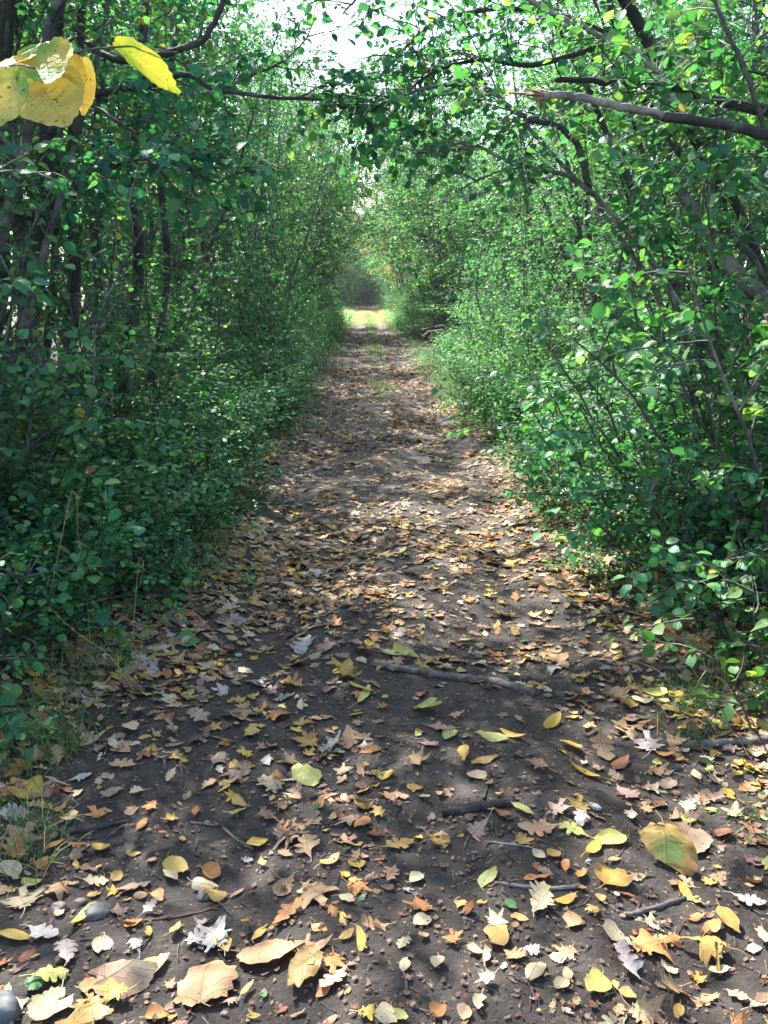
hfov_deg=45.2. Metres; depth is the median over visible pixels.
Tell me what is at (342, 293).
leafy shrub
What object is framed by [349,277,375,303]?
leafy bush
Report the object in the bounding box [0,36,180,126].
hanging twig
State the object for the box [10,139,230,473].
leafy shrub
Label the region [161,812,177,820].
maple leaf
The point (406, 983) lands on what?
fallen stick
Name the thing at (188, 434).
woodland seedling
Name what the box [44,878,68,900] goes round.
maple leaf
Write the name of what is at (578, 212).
buckthorn tree
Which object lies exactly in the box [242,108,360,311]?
buckthorn tree
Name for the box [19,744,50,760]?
oak leaf
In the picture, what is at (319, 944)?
maple leaf
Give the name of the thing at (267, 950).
round leaf
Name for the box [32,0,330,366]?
buckthorn tree
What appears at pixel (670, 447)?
leafy bush
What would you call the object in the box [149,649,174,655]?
oak leaf
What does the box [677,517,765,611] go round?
woodland seedling
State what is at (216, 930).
maple leaf
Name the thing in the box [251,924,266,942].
narrow leaf
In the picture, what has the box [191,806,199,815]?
oval leaf
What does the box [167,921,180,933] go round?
oval leaf
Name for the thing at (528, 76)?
buckthorn tree
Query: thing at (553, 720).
narrow leaf
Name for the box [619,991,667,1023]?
maple leaf
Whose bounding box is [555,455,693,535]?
woodland seedling
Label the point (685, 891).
narrow leaf
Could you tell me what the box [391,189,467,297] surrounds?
buckthorn tree
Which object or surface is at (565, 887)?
fallen stick
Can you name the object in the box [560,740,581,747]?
oval leaf
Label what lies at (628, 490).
broadleaf shrub
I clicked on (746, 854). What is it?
oak leaf
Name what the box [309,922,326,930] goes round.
oval leaf
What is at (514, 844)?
fallen stick
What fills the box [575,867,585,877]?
oval leaf
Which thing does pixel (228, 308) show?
leafy shrub
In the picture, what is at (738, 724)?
maple leaf
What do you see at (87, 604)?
dry grass stalk
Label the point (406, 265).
buckthorn tree
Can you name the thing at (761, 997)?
oval leaf
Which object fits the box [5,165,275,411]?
leafy shrub
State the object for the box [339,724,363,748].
oak leaf
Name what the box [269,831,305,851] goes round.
maple leaf
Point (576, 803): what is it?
maple leaf
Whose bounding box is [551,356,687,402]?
leafy bush
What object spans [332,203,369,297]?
buckthorn tree
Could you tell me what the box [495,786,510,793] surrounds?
oval leaf
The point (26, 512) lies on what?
woodland seedling
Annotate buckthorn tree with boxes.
[0,0,120,364]
[0,0,147,397]
[0,0,156,434]
[0,0,193,470]
[4,0,224,363]
[10,0,209,354]
[10,20,102,351]
[12,0,233,354]
[14,0,190,132]
[14,0,236,360]
[14,0,251,382]
[27,0,298,255]
[32,0,277,338]
[32,0,328,342]
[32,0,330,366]
[33,0,269,332]
[75,0,288,324]
[87,0,339,314]
[100,59,310,343]
[106,0,294,317]
[115,7,263,346]
[116,14,332,299]
[125,0,322,314]
[146,185,247,330]
[181,5,319,328]
[196,2,351,293]
[205,76,302,301]
[214,88,360,352]
[215,41,347,301]
[217,166,315,319]
[218,25,347,304]
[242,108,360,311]
[245,19,427,297]
[247,67,400,317]
[249,68,389,287]
[254,61,401,298]
[260,77,348,308]
[267,55,361,310]
[285,77,395,301]
[285,111,386,301]
[327,205,380,306]
[327,212,371,301]
[331,200,372,290]
[331,215,374,295]
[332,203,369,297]
[338,119,472,293]
[340,113,484,317]
[342,123,514,324]
[345,204,378,291]
[346,66,529,336]
[348,99,495,302]
[350,107,498,323]
[351,91,495,291]
[351,209,387,294]
[352,92,535,334]
[352,189,411,291]
[352,209,387,288]
[353,222,383,302]
[353,223,393,290]
[353,252,374,303]
[354,217,387,293]
[355,126,499,296]
[355,143,463,306]
[356,195,407,301]
[357,49,551,312]
[357,199,405,300]
[358,199,391,288]
[360,189,411,286]
[360,231,381,297]
[361,221,395,288]
[363,199,418,302]
[371,93,569,349]
[371,120,514,321]
[372,221,407,296]
[374,237,423,295]
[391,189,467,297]
[392,82,504,295]
[395,33,595,321]
[399,0,767,387]
[400,113,598,340]
[417,0,590,311]
[445,0,713,334]
[453,156,564,303]
[455,46,633,328]
[456,131,606,340]
[460,151,565,308]
[461,111,535,270]
[462,40,683,349]
[470,0,767,434]
[473,110,620,340]
[477,82,578,287]
[479,0,759,366]
[488,127,634,346]
[505,0,767,424]
[506,0,767,407]
[511,1,726,367]
[515,19,750,299]
[516,3,764,276]
[522,152,675,279]
[560,114,747,322]
[579,0,767,390]
[601,0,767,316]
[603,1,763,359]
[615,2,767,299]
[632,0,767,120]
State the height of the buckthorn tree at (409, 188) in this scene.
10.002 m
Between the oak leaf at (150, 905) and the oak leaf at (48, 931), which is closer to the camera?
the oak leaf at (48, 931)
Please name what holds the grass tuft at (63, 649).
on the ground at (460, 960)
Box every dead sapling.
[0,311,80,532]
[53,273,138,545]
[155,192,237,410]
[537,181,752,444]
[570,360,651,540]
[618,316,664,543]
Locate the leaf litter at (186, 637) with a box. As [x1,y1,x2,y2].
[0,303,767,1023]
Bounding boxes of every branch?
[440,796,516,815]
[682,735,767,748]
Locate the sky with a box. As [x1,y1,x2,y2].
[10,0,767,295]
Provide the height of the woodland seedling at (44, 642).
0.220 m
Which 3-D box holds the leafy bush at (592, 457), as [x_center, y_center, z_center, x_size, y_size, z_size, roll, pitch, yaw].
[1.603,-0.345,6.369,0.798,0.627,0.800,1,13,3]
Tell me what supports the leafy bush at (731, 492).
on the ground at (460, 960)
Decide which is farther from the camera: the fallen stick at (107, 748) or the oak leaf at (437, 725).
the oak leaf at (437, 725)
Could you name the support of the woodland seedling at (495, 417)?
on the ground at (460, 960)
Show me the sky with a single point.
(348, 52)
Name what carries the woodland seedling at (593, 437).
on the ground at (460, 960)
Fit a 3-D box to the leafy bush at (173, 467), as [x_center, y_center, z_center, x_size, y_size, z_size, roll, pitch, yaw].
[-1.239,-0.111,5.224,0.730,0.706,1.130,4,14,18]
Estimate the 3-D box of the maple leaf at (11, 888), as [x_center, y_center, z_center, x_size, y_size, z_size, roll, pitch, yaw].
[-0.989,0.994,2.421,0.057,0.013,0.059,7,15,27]
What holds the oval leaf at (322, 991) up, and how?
on the ground at (460, 960)
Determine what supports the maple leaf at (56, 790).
on the ground at (460, 960)
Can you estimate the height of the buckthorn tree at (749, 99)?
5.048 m
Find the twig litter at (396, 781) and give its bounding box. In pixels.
[0,431,767,1023]
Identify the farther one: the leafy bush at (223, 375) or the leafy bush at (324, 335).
the leafy bush at (324, 335)
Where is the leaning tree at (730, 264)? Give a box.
[493,0,767,312]
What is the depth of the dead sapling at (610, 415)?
5.29 m
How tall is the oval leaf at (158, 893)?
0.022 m
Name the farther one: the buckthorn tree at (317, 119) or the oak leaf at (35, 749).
the buckthorn tree at (317, 119)
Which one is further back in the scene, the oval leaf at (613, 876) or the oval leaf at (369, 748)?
the oval leaf at (369, 748)
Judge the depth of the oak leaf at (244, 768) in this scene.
3.04 m
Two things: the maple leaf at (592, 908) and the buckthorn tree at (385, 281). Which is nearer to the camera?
the maple leaf at (592, 908)
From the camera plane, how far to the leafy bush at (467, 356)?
12.22 m
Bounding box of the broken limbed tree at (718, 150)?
[444,0,767,283]
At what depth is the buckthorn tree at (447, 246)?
23.85 m
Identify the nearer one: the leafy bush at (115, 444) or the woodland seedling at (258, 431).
the leafy bush at (115, 444)
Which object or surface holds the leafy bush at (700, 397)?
on the ground at (460, 960)
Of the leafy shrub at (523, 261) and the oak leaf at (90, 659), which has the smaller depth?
the oak leaf at (90, 659)
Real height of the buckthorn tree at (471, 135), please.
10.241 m
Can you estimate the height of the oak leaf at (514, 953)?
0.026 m
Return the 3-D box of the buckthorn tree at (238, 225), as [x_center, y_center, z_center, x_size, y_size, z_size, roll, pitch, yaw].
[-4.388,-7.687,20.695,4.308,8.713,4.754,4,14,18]
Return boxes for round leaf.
[19,975,43,989]
[26,979,73,1020]
[87,959,158,999]
[177,960,237,1006]
[233,938,304,963]
[287,939,328,986]
[291,761,321,785]
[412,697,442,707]
[638,810,697,876]
[658,814,713,852]
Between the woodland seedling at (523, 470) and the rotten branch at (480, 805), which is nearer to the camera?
the rotten branch at (480, 805)
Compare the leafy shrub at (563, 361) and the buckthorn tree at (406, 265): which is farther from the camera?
the buckthorn tree at (406, 265)
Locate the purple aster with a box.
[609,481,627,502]
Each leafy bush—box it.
[0,360,179,568]
[0,416,130,557]
[0,429,102,557]
[0,492,142,614]
[0,499,93,616]
[0,538,86,647]
[0,606,13,615]
[5,397,143,539]
[13,470,221,600]
[20,381,191,487]
[25,378,184,461]
[26,423,212,571]
[29,427,160,498]
[73,406,189,458]
[73,441,241,541]
[80,360,237,458]
[82,431,232,547]
[85,335,250,410]
[87,360,234,435]
[110,366,298,487]
[122,390,239,477]
[130,376,219,434]
[132,415,265,495]
[157,455,253,524]
[159,358,244,380]
[162,377,262,463]
[180,395,267,459]
[193,373,287,446]
[196,373,260,415]
[199,350,278,391]
[202,317,305,383]
[208,372,298,438]
[217,388,267,429]
[220,336,284,378]
[225,370,288,416]
[231,364,315,428]
[236,377,294,425]
[244,343,302,364]
[244,358,311,409]
[244,374,292,407]
[255,345,331,404]
[258,342,316,369]
[271,347,313,366]
[273,372,317,410]
[278,349,311,374]
[279,338,323,367]
[292,325,324,359]
[302,347,323,367]
[319,328,332,343]
[327,320,337,333]
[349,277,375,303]
[351,282,370,304]
[356,275,374,303]
[359,289,376,303]
[360,283,377,302]
[363,278,379,299]
[401,314,435,338]
[402,318,434,337]
[409,319,438,335]
[423,328,453,354]
[423,348,446,362]
[428,330,448,347]
[429,345,448,362]
[430,346,522,389]
[431,341,510,411]
[435,351,466,373]
[436,334,457,354]
[436,343,476,375]
[437,342,512,375]
[440,325,493,359]
[442,355,553,429]
[445,358,484,392]
[456,357,579,430]
[461,371,522,411]
[469,364,531,411]
[472,347,524,384]
[477,378,520,418]
[483,343,573,381]
[496,335,595,378]
[503,370,599,444]
[506,342,614,386]
[509,367,610,476]
[509,391,594,432]
[511,396,549,435]
[523,361,606,397]
[530,408,603,451]
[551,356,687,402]
[561,453,757,570]
[565,418,667,478]
[569,424,627,479]
[585,391,724,424]
[587,448,766,573]
[592,400,702,510]
[594,384,712,448]
[607,425,716,508]
[622,463,647,525]
[625,421,767,578]
[627,380,753,463]
[628,366,767,514]
[672,487,767,623]
[684,393,765,487]
[685,449,722,494]
[734,494,765,551]
[749,573,765,621]
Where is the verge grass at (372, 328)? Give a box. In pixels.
[0,304,767,901]
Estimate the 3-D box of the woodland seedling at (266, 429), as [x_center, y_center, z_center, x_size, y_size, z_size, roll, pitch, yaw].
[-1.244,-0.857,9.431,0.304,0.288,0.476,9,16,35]
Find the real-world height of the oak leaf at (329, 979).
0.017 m
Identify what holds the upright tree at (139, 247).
on the ground at (460, 960)
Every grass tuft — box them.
[0,600,121,668]
[0,646,177,794]
[0,763,89,858]
[58,626,189,693]
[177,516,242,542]
[580,559,641,582]
[624,646,767,755]
[634,658,724,718]
[687,784,767,844]
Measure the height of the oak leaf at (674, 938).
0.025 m
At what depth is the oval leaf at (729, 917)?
2.27 m
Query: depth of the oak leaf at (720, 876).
2.47 m
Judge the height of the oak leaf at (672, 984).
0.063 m
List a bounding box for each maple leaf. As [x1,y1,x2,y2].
[0,769,22,776]
[0,883,48,917]
[0,954,14,965]
[1,834,28,860]
[2,820,42,848]
[3,885,20,893]
[27,784,53,797]
[43,781,67,798]
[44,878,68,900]
[55,986,113,1023]
[60,678,101,684]
[74,729,106,744]
[90,978,140,1005]
[99,735,124,748]
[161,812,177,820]
[187,914,231,955]
[192,688,212,701]
[217,760,243,779]
[220,997,239,1004]
[227,708,250,720]
[246,774,296,787]
[265,710,292,720]
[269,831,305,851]
[270,813,314,834]
[278,648,310,666]
[290,931,333,977]
[291,731,317,745]
[299,881,339,912]
[317,789,336,801]
[320,946,349,974]
[322,729,340,752]
[328,833,357,843]
[331,656,360,678]
[335,814,364,825]
[341,876,371,895]
[349,773,370,788]
[353,792,374,800]
[353,1004,375,1020]
[378,789,398,802]
[402,895,435,910]
[405,745,430,764]
[424,833,451,843]
[442,927,462,943]
[474,966,498,983]
[485,907,507,926]
[513,831,533,844]
[526,756,547,768]
[548,798,571,818]
[551,940,578,959]
[565,793,593,811]
[585,904,599,915]
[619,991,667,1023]
[629,928,673,962]
[633,730,664,758]
[637,781,667,792]
[639,912,664,930]
[679,935,748,972]
[688,968,707,984]
[720,801,751,818]
[721,743,742,752]
[731,712,742,724]
[735,717,756,727]
[740,993,767,1009]
[741,686,761,695]
[744,875,767,882]
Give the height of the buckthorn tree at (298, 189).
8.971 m
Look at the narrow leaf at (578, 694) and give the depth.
3.54 m
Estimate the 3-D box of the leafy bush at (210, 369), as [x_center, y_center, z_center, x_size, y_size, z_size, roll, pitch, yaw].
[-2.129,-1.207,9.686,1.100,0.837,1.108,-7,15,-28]
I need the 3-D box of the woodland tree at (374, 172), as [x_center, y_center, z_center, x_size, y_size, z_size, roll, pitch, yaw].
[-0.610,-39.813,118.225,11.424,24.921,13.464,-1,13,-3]
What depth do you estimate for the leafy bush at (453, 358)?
16.16 m
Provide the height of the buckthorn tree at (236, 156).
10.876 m
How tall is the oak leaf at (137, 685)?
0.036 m
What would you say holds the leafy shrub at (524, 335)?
on the ground at (460, 960)
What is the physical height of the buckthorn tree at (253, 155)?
6.949 m
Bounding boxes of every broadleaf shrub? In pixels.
[0,129,179,555]
[0,488,16,555]
[0,549,106,663]
[0,645,57,760]
[3,487,186,624]
[431,361,709,510]
[502,416,767,607]
[514,147,766,562]
[518,262,767,601]
[601,562,767,729]
[611,460,767,651]
[755,475,767,633]
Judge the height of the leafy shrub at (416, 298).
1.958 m
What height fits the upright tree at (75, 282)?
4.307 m
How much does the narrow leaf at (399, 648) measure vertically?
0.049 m
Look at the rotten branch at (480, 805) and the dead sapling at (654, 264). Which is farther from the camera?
the dead sapling at (654, 264)
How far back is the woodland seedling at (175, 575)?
4.65 m
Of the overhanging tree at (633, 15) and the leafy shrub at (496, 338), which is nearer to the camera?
the overhanging tree at (633, 15)
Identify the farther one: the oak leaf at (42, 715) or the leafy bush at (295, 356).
the leafy bush at (295, 356)
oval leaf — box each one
[0,858,21,878]
[0,982,11,989]
[7,775,44,800]
[18,948,35,962]
[34,856,48,870]
[60,810,77,819]
[79,974,94,991]
[88,843,113,849]
[91,787,124,800]
[91,932,112,952]
[102,685,119,691]
[109,742,130,751]
[116,882,141,889]
[121,720,138,729]
[124,917,141,926]
[135,817,147,830]
[142,1003,169,1018]
[144,953,169,972]
[145,887,163,900]
[162,851,187,872]
[163,869,177,879]
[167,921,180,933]
[187,877,219,890]
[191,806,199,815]
[202,861,220,877]
[204,887,236,900]
[216,936,231,951]
[229,796,246,805]
[246,837,268,845]
[258,855,266,864]
[260,988,266,1001]
[302,956,313,963]
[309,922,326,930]
[311,796,323,807]
[313,852,339,868]
[315,985,330,996]
[333,893,355,901]
[333,928,353,939]
[347,859,365,870]
[354,815,370,826]
[356,893,366,901]
[359,744,386,752]
[371,769,393,779]
[374,1002,396,1023]
[391,1004,408,1018]
[409,871,423,881]
[413,912,432,924]
[414,793,429,796]
[427,1002,446,1016]
[430,952,443,966]
[442,727,457,738]
[462,900,473,914]
[466,942,482,952]
[467,769,486,778]
[472,988,485,1008]
[477,866,497,887]
[480,924,508,944]
[494,808,514,815]
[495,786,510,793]
[504,896,516,908]
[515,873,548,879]
[521,961,545,979]
[532,846,544,857]
[547,848,560,855]
[550,976,569,987]
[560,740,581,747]
[561,859,569,872]
[562,906,582,926]
[563,966,572,981]
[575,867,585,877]
[584,965,611,991]
[594,828,626,843]
[594,862,632,887]
[598,919,633,944]
[611,754,628,768]
[612,979,619,990]
[616,986,635,996]
[628,695,652,702]
[641,687,668,695]
[652,758,661,765]
[661,700,680,712]
[673,999,684,1017]
[683,912,704,920]
[691,769,701,780]
[708,964,734,972]
[710,750,720,756]
[714,828,731,835]
[716,899,740,932]
[719,787,734,797]
[736,819,763,833]
[746,747,763,755]
[747,992,767,1001]
[752,806,767,819]
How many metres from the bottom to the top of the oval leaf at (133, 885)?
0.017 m
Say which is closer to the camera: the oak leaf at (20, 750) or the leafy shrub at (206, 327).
the oak leaf at (20, 750)
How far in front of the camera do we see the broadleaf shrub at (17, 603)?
3.58 m
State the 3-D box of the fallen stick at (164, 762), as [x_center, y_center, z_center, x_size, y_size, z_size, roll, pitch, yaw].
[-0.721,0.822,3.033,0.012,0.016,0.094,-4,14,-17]
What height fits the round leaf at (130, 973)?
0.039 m
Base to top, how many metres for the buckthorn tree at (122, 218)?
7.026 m
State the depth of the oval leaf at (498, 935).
2.21 m
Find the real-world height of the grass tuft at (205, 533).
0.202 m
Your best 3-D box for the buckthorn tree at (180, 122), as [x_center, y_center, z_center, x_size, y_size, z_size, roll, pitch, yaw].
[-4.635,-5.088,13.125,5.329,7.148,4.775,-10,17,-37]
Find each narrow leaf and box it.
[0,928,36,939]
[33,771,70,785]
[43,838,64,853]
[69,901,94,922]
[223,807,245,813]
[238,979,253,1000]
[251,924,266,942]
[338,911,345,926]
[348,681,375,692]
[348,684,370,707]
[352,923,366,951]
[378,648,413,654]
[393,642,418,656]
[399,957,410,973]
[457,741,468,760]
[471,754,508,763]
[475,730,515,742]
[483,944,491,965]
[494,728,523,736]
[511,801,533,813]
[543,708,567,728]
[553,891,577,903]
[563,691,581,699]
[570,760,612,780]
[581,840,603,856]
[678,880,691,900]
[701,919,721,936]
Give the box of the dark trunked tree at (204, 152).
[0,0,448,476]
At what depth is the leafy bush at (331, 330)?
30.58 m
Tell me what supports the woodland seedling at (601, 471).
on the ground at (460, 960)
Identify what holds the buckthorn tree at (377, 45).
on the ground at (460, 960)
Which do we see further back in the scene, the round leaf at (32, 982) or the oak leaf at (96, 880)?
the oak leaf at (96, 880)
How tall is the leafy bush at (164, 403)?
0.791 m
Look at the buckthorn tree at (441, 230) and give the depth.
28.32 m
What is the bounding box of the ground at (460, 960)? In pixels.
[0,296,767,1023]
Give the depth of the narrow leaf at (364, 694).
3.59 m
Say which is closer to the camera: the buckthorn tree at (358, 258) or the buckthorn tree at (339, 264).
the buckthorn tree at (339, 264)
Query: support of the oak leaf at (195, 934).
on the ground at (460, 960)
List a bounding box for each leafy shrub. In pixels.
[0,117,159,550]
[0,313,254,515]
[3,119,257,454]
[3,262,248,462]
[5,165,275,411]
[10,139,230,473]
[38,288,285,426]
[78,281,293,410]
[83,214,318,395]
[108,182,310,354]
[151,238,316,383]
[183,282,316,393]
[189,252,316,382]
[191,297,324,384]
[195,318,310,415]
[223,254,318,355]
[227,253,330,347]
[230,262,334,346]
[245,276,330,351]
[247,307,326,373]
[251,301,327,369]
[261,307,329,359]
[263,301,329,359]
[280,275,323,326]
[283,283,338,338]
[286,281,337,337]
[295,299,340,340]
[298,284,341,333]
[302,289,338,327]
[311,286,336,325]
[322,270,336,293]
[333,279,350,304]
[337,290,351,306]
[343,283,362,303]
[385,278,409,310]
[389,293,402,313]
[392,273,419,312]
[393,290,414,315]
[396,282,415,310]
[398,268,420,316]
[398,288,451,319]
[399,286,450,324]
[400,268,448,323]
[400,288,469,334]
[403,298,455,338]
[403,300,451,336]
[404,253,466,327]
[426,270,528,368]
[432,273,583,370]
[441,240,557,346]
[446,280,586,373]
[448,234,583,354]
[450,227,583,365]
[452,165,644,372]
[452,318,587,403]
[459,145,726,384]
[474,235,726,439]
[477,284,634,387]
[479,265,711,409]
[515,313,751,470]
[536,212,764,440]
[559,20,767,468]
[575,0,767,543]
[592,143,767,603]
[676,278,767,584]
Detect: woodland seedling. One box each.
[0,468,50,565]
[0,524,59,572]
[0,542,112,666]
[0,548,10,572]
[0,551,23,565]
[0,640,31,682]
[1,615,56,656]
[3,489,61,535]
[5,571,107,653]
[7,512,75,569]
[16,544,112,627]
[17,522,107,600]
[23,460,164,551]
[28,521,133,568]
[36,473,146,632]
[41,453,179,526]
[43,610,101,639]
[58,447,215,535]
[59,416,125,525]
[62,465,102,544]
[103,423,191,468]
[113,553,196,596]
[123,411,194,490]
[135,411,199,466]
[135,538,183,574]
[136,478,222,541]
[137,492,192,584]
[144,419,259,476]
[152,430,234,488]
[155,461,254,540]
[155,528,194,592]
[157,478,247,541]
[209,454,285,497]
[226,490,242,514]
[244,411,266,438]
[244,437,275,448]
[245,414,276,440]
[249,396,283,430]
[257,367,293,418]
[277,369,297,412]
[279,380,304,417]
[441,360,471,393]
[451,381,498,408]
[454,391,497,414]
[455,384,480,412]
[465,404,508,431]
[466,413,496,422]
[468,393,507,422]
[470,385,499,413]
[476,403,527,438]
[483,406,525,438]
[495,378,561,415]
[495,430,520,442]
[502,395,519,426]
[504,451,533,468]
[506,423,531,448]
[509,414,530,443]
[511,436,544,461]
[514,440,554,508]
[514,455,593,504]
[519,396,546,439]
[524,428,549,465]
[526,468,611,521]
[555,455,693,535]
[571,524,608,548]
[572,398,677,464]
[576,433,753,497]
[586,409,702,447]
[587,388,620,442]
[593,495,617,528]
[596,515,729,589]
[598,559,651,579]
[601,392,674,454]
[602,559,636,594]
[634,537,718,611]
[665,480,709,566]
[671,595,701,614]
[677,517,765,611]
[694,548,732,616]
[698,441,767,560]
[733,574,765,627]
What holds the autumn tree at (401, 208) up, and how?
on the ground at (460, 960)
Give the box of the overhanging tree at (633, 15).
[273,0,764,411]
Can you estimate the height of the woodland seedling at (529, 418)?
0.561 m
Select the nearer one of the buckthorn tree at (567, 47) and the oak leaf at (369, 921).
the oak leaf at (369, 921)
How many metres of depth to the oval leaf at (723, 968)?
2.15 m
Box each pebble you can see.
[462,916,467,921]
[589,802,601,810]
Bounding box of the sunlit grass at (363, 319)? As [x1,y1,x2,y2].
[338,309,392,324]
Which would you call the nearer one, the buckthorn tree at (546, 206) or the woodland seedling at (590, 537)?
the woodland seedling at (590, 537)
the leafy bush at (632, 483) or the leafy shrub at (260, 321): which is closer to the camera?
the leafy bush at (632, 483)
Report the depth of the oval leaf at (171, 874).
2.48 m
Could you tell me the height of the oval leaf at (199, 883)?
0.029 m
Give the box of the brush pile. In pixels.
[397,315,481,345]
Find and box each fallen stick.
[69,820,129,833]
[100,732,138,757]
[143,904,219,921]
[162,754,165,770]
[180,763,183,786]
[190,822,217,826]
[221,826,253,849]
[305,788,337,799]
[370,661,539,695]
[404,972,408,994]
[483,766,490,799]
[489,841,532,848]
[490,880,579,889]
[579,700,595,714]
[623,896,686,917]
[643,771,708,785]
[709,847,724,865]
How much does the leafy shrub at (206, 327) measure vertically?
1.844 m
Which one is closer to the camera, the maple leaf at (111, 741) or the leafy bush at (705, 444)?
the maple leaf at (111, 741)
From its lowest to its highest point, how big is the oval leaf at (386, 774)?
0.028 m
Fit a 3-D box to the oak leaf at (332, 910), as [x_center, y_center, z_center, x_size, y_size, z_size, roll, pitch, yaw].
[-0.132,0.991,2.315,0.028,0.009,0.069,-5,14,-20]
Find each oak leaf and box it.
[0,803,27,820]
[3,755,37,776]
[10,744,46,760]
[15,996,31,1010]
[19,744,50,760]
[19,964,68,981]
[24,923,58,937]
[25,708,48,724]
[37,720,59,729]
[38,740,67,760]
[50,744,63,769]
[54,939,78,965]
[64,772,91,781]
[68,841,95,847]
[75,873,108,885]
[77,692,100,702]
[79,653,110,665]
[108,758,143,766]
[125,662,146,670]
[126,938,142,957]
[127,680,145,690]
[129,785,150,792]
[131,652,151,664]
[136,898,156,917]
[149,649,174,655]
[152,750,167,757]
[165,765,177,780]
[172,1019,192,1023]
[181,927,207,944]
[186,707,215,721]
[210,751,229,768]
[226,762,243,783]
[233,761,250,776]
[257,805,277,818]
[267,897,302,930]
[277,792,301,809]
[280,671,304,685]
[280,871,301,888]
[290,634,314,653]
[293,834,319,861]
[299,801,321,831]
[319,963,349,986]
[322,901,337,916]
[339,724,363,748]
[361,914,395,930]
[369,837,413,848]
[382,863,398,879]
[396,931,411,947]
[425,721,455,729]
[437,836,450,850]
[467,810,491,841]
[503,946,525,958]
[517,943,539,955]
[518,819,571,836]
[529,880,555,916]
[558,821,592,837]
[573,807,589,825]
[589,721,614,759]
[598,1008,627,1023]
[606,685,630,702]
[611,716,630,731]
[612,1003,625,1020]
[614,939,650,984]
[615,783,639,797]
[623,807,636,817]
[630,871,646,880]
[658,932,681,949]
[660,971,691,995]
[667,745,681,761]
[677,810,699,822]
[678,874,701,887]
[679,719,713,726]
[690,992,719,1009]
[698,788,714,801]
[710,869,729,880]
[726,891,765,905]
[726,988,748,999]
[739,842,764,864]
[750,717,767,729]
[754,923,767,941]
[755,701,767,713]
[759,743,767,750]
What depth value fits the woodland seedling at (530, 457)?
7.72 m
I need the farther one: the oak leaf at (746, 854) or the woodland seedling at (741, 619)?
the woodland seedling at (741, 619)
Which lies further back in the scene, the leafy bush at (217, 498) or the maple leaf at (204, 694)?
the leafy bush at (217, 498)
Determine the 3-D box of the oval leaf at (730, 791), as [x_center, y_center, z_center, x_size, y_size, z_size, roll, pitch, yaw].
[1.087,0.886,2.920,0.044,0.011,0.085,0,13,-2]
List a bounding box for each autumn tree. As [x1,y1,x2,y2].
[267,149,382,286]
[317,200,366,291]
[355,172,416,309]
[358,111,494,318]
[359,166,380,210]
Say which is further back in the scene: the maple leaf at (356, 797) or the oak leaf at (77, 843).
the maple leaf at (356, 797)
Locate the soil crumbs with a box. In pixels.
[0,505,767,1023]
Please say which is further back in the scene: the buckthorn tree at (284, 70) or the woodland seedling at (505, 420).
the buckthorn tree at (284, 70)
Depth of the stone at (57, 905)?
2.34 m
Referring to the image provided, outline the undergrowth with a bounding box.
[0,309,767,749]
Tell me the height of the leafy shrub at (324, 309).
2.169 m
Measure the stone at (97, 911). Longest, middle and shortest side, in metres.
0.093 x 0.066 x 0.045 m
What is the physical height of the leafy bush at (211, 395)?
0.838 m
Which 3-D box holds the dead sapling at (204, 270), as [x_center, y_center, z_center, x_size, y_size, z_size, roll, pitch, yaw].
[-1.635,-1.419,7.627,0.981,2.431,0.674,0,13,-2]
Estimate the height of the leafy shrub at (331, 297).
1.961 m
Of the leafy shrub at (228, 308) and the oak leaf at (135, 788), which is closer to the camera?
the oak leaf at (135, 788)
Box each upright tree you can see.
[0,0,141,465]
[0,0,158,339]
[0,22,110,527]
[23,0,225,422]
[34,0,218,405]
[100,26,267,415]
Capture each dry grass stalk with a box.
[28,597,110,635]
[43,490,82,643]
[48,607,135,693]
[83,537,89,640]
[132,557,143,646]
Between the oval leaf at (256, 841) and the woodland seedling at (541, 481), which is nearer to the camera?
the oval leaf at (256, 841)
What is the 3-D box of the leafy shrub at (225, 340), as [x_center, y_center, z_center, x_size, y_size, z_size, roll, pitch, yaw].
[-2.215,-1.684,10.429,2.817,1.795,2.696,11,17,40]
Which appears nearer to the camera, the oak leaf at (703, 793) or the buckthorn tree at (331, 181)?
the oak leaf at (703, 793)
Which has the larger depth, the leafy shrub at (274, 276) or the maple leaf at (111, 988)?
the leafy shrub at (274, 276)
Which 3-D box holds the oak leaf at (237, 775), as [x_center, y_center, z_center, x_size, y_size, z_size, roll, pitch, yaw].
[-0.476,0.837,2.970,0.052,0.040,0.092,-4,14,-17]
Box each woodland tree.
[61,1,157,315]
[324,106,368,284]
[352,130,386,211]
[453,64,513,191]
[527,126,572,314]
[675,5,767,260]
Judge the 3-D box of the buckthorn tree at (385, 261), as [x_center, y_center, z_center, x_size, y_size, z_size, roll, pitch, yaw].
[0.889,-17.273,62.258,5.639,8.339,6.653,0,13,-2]
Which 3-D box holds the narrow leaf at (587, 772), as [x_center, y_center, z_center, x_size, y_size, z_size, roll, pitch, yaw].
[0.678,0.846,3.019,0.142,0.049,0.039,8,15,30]
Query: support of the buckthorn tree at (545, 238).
on the ground at (460, 960)
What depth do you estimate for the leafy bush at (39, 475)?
4.51 m
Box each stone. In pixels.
[0,989,22,1023]
[50,901,68,912]
[72,897,89,906]
[82,902,112,921]
[196,890,210,901]
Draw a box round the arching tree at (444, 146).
[277,0,697,446]
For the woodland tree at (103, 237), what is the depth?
30.43 m
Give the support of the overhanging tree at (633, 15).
on the ground at (460, 960)
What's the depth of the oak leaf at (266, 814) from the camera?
2.76 m
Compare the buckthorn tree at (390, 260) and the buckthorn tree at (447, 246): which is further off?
the buckthorn tree at (390, 260)
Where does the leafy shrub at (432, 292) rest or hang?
on the ground at (460, 960)

